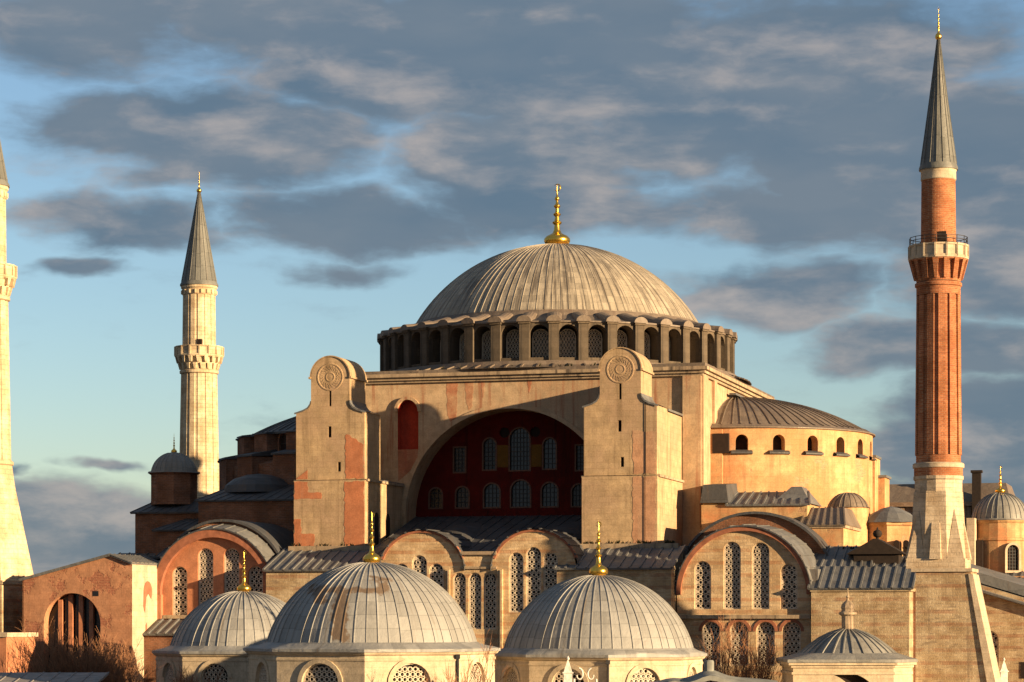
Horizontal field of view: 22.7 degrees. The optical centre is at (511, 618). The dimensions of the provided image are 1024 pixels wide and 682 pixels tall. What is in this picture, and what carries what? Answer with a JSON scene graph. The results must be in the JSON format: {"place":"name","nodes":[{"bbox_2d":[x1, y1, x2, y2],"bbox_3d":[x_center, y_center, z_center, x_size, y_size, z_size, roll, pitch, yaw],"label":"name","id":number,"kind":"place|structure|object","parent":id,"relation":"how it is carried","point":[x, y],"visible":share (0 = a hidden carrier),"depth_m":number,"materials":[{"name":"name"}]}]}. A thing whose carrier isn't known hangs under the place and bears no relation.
{"place":"outdoors","nodes":[
{"label":"outdoors","id":0,"kind":"place"},
{"bbox_2d":[0,672,108,681],"bbox_3d":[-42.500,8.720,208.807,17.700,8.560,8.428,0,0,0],"label":"shed","id":1,"kind":"structure","parent":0,"point":[52,676],"depth_m":210.58,"materials":[{"name":"grey metal"}]},
{"bbox_2d":[0,0,1023,573],"label":"sky","id":2,"kind":"structure","parent":0,"point":[354,159],"materials":[{"name":"blue"}]},
{"bbox_2d":[652,660,777,681],"bbox_3d":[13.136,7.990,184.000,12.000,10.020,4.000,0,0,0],"label":"roof","id":3,"kind":"object","parent":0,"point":[708,673],"visible":1,"depth_m":183.30,"materials":[{"name":"metal"}]},
{"bbox_2d":[889,470,1014,532],"bbox_3d":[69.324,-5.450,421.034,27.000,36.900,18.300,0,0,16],"label":"old brick church","id":4,"kind":"structure","parent":0,"point":[975,492],"depth_m":412.97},
{"bbox_2d":[967,466,1023,578],"bbox_3d":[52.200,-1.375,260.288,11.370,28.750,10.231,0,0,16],"label":"domed chapel","id":5,"kind":"structure","parent":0,"point":[995,529],"depth_m":259.33,"materials":[{"name":"paint"}]},
{"bbox_2d":[1005,542,1020,572],"bbox_3d":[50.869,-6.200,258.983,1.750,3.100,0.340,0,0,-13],"label":"arched window","id":6,"kind":"structure","parent":5,"relation":"in","point":[1010,551],"depth_m":259.00,"materials":[{"name":"stone"}]},
{"label":"ground","id":7,"kind":"structure","parent":0,"visible":0},
{"bbox_2d":[0,141,33,631],"bbox_3d":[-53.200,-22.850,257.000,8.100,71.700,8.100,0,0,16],"label":"stone minaret","id":8,"kind":"object","parent":7,"relation":"on","point":[15,563],"visible":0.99,"depth_m":255.78,"materials":[{"name":"beige stone"}]},
{"bbox_2d":[0,632,37,671],"bbox_3d":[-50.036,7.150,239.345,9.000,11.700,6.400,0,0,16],"label":"garden wall","id":9,"kind":"structure","parent":7,"relation":"on","point":[6,641],"depth_m":236.72,"materials":[{"name":"stone"}]},
{"bbox_2d":[0,621,81,671],"bbox_3d":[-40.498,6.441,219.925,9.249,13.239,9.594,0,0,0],"label":"bare tree","id":10,"kind":"object","parent":7,"relation":"on","point":[23,668],"visible":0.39,"depth_m":218.49,"materials":[{"name":"brown plant"}]},
{"bbox_2d":[7,617,163,681],"bbox_3d":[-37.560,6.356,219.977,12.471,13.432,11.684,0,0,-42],"label":"bare tree","id":11,"kind":"object","parent":7,"relation":"on","point":[61,650],"visible":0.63,"depth_m":219.03,"materials":[{"name":"brown plant"}]},
{"bbox_2d":[19,553,160,681],"bbox_3d":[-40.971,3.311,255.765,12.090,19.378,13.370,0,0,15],"label":"gabled vestibule","id":12,"kind":"object","parent":7,"relation":"on","point":[114,595],"visible":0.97,"depth_m":250.04,"materials":[{"name":"orange paint"}]},
{"bbox_2d":[38,633,157,681],"bbox_3d":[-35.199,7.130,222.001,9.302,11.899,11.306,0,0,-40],"label":"bare tree","id":13,"kind":"object","parent":7,"relation":"on","point":[120,660],"visible":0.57,"depth_m":222.76,"materials":[{"name":"brown plant"}]},
{"bbox_2d":[142,618,182,681],"bbox_3d":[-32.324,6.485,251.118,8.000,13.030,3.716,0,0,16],"label":"lean to annex","id":14,"kind":"object","parent":7,"relation":"on","point":[158,634],"visible":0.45,"depth_m":250.55,"materials":[{"name":"brick"}]},
{"bbox_2d":[171,665,224,681],"bbox_3d":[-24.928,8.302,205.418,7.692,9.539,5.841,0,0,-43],"label":"bare tree","id":15,"kind":"object","parent":7,"relation":"on","point":[186,676],"visible":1,"depth_m":205.48,"materials":[{"name":"brown plant"}]},
{"bbox_2d":[174,172,223,498],"bbox_3d":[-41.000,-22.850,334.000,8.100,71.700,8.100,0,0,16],"label":"stone minaret","id":16,"kind":"object","parent":7,"relation":"on","point":[198,354],"visible":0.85,"depth_m":332.10,"materials":[{"name":"beige stone"}]},
{"bbox_2d":[152,551,285,681],"bbox_3d":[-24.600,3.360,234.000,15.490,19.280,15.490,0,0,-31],"label":"domed tomb","id":17,"kind":"object","parent":7,"relation":"on","point":[212,636],"visible":0.75,"depth_m":228.65,"materials":[{"name":"stone"}]},
{"bbox_2d":[165,663,174,681],"bbox_3d":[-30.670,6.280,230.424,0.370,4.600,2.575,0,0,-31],"label":"lattice window","id":18,"kind":"structure","parent":17,"relation":"in","point":[169,671],"depth_m":230.87,"materials":[{"name":"stone"}]},
{"bbox_2d":[202,663,227,681],"bbox_3d":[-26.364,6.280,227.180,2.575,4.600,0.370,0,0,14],"label":"lattice window","id":19,"kind":"structure","parent":17,"relation":"in","point":[211,671],"depth_m":227.18,"materials":[{"name":"stone"}]},
{"bbox_2d":[243,512,500,681],"bbox_3d":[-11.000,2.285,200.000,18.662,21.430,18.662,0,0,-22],"label":"domed tomb","id":20,"kind":"object","parent":7,"relation":"on","point":[372,618],"visible":0.98,"depth_m":193.52,"materials":[{"name":"stone"}]},
{"bbox_2d":[259,664,266,681],"bbox_3d":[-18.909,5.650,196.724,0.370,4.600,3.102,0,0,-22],"label":"lattice window","id":21,"kind":"structure","parent":20,"relation":"in","point":[262,675],"depth_m":197.28,"materials":[{"name":"stone"}]},
{"bbox_2d":[303,663,337,681],"bbox_3d":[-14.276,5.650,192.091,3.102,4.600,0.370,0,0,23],"label":"lattice window","id":22,"kind":"structure","parent":20,"relation":"in","point":[320,672],"depth_m":192.15,"materials":[{"name":"stone"}]},
{"bbox_2d":[393,663,428,681],"bbox_3d":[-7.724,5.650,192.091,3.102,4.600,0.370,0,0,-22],"label":"lattice window","id":23,"kind":"structure","parent":20,"relation":"in","point":[409,672],"depth_m":192.15,"materials":[{"name":"stone"}]},
{"bbox_2d":[470,663,481,681],"bbox_3d":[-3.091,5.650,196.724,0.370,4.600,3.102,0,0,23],"label":"lattice window","id":24,"kind":"structure","parent":20,"relation":"in","point":[475,665],"depth_m":197.14,"materials":[{"name":"stone"}]},
{"bbox_2d":[418,635,509,681],"bbox_3d":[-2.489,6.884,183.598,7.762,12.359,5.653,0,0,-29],"label":"bare tree","id":25,"kind":"object","parent":7,"relation":"on","point":[485,674],"visible":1,"depth_m":183.30,"materials":[{"name":"brown plant"}]},
{"bbox_2d":[118,184,915,681],"bbox_3d":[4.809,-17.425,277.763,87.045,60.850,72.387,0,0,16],"label":"domed basilica","id":26,"kind":"structure","parent":7,"relation":"on","point":[496,478],"depth_m":256.28,"materials":[{"name":"brick"}]},
{"bbox_2d":[278,433,285,450],"bbox_3d":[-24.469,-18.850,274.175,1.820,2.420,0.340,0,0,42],"label":"arched window","id":27,"kind":"structure","parent":26,"relation":"in","point":[282,437],"depth_m":274.57,"materials":[{"name":"brick"}]},
{"bbox_2d":[291,362,907,548],"bbox_3d":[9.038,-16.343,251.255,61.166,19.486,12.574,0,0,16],"label":"weeds","id":28,"kind":"object","parent":26,"relation":"on","point":[585,542],"visible":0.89,"depth_m":245.24,"materials":[{"name":"plant"}]},
{"bbox_2d":[562,656,573,681],"bbox_3d":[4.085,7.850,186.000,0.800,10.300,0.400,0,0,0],"label":"marble stele","id":29,"kind":"object","parent":7,"relation":"on","point":[567,672],"visible":1,"depth_m":185.87,"materials":[{"name":"white stone"}]},
{"bbox_2d":[573,667,596,681],"bbox_3d":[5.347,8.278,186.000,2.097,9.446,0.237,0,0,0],"label":"marble cresting","id":30,"kind":"object","parent":7,"relation":"on","point":[589,669],"visible":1,"depth_m":185.96,"materials":[{"name":"white stone"}]},
{"bbox_2d":[495,521,706,681],"bbox_3d":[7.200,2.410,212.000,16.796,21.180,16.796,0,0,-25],"label":"domed tomb","id":31,"kind":"object","parent":7,"relation":"on","point":[601,623],"visible":0.94,"depth_m":206.02,"materials":[{"name":"stone"}]},
{"bbox_2d":[506,667,516,681],"bbox_3d":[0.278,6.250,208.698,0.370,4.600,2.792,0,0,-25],"label":"lattice window","id":32,"kind":"structure","parent":31,"relation":"in","point":[511,677],"depth_m":209.13,"materials":[{"name":"stone"}]},
{"bbox_2d":[553,668,583,681],"bbox_3d":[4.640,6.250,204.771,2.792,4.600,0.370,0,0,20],"label":"lattice window","id":33,"kind":"structure","parent":31,"relation":"in","point":[559,677],"depth_m":204.84,"materials":[{"name":"stone"}]},
{"bbox_2d":[630,668,657,681],"bbox_3d":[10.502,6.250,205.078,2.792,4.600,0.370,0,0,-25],"label":"lattice window","id":34,"kind":"structure","parent":31,"relation":"in","point":[643,674],"depth_m":205.09,"materials":[{"name":"stone"}]},
{"bbox_2d":[697,609,784,677],"bbox_3d":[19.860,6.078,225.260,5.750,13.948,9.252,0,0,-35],"label":"bare tree","id":35,"kind":"object","parent":7,"relation":"on","point":[722,659],"visible":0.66,"depth_m":224.91,"materials":[{"name":"brown plant"}]},
{"bbox_2d":[716,628,781,681],"bbox_3d":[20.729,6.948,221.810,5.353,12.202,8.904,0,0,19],"label":"bare tree","id":36,"kind":"object","parent":7,"relation":"on","point":[760,673],"visible":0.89,"depth_m":221.47,"materials":[{"name":"brown plant"}]},
{"bbox_2d":[776,588,917,681],"bbox_3d":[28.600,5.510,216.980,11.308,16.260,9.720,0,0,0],"label":"domed kiosk","id":37,"kind":"object","parent":7,"relation":"on","point":[847,652],"visible":1,"depth_m":213.27,"materials":[{"name":"stone"}]},
{"bbox_2d":[905,8,1000,681],"bbox_3d":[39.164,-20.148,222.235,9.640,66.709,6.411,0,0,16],"label":"brick minaret","id":38,"kind":"object","parent":7,"relation":"on","point":[954,641],"visible":1,"depth_m":221.08,"materials":[{"name":"brick"}]},
{"bbox_2d":[971,564,1023,681],"bbox_3d":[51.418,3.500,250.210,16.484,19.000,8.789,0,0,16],"label":"stone outbuilding","id":39,"kind":"structure","parent":7,"relation":"on","point":[1003,594],"depth_m":247.52,"materials":[{"name":"beige stone"}]},
{"bbox_2d":[991,631,998,667],"bbox_3d":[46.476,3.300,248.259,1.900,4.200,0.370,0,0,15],"label":"lattice window","id":40,"kind":"structure","parent":39,"relation":"in","point":[994,636],"depth_m":247.93,"materials":[{"name":"stone"}]},
{"bbox_2d":[999,658,1008,681],"bbox_3d":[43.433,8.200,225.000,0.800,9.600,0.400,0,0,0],"label":"marble stele","id":41,"kind":"object","parent":7,"relation":"on","point":[1003,671],"visible":1,"depth_m":224.87,"materials":[{"name":"white stone"}]}
]}

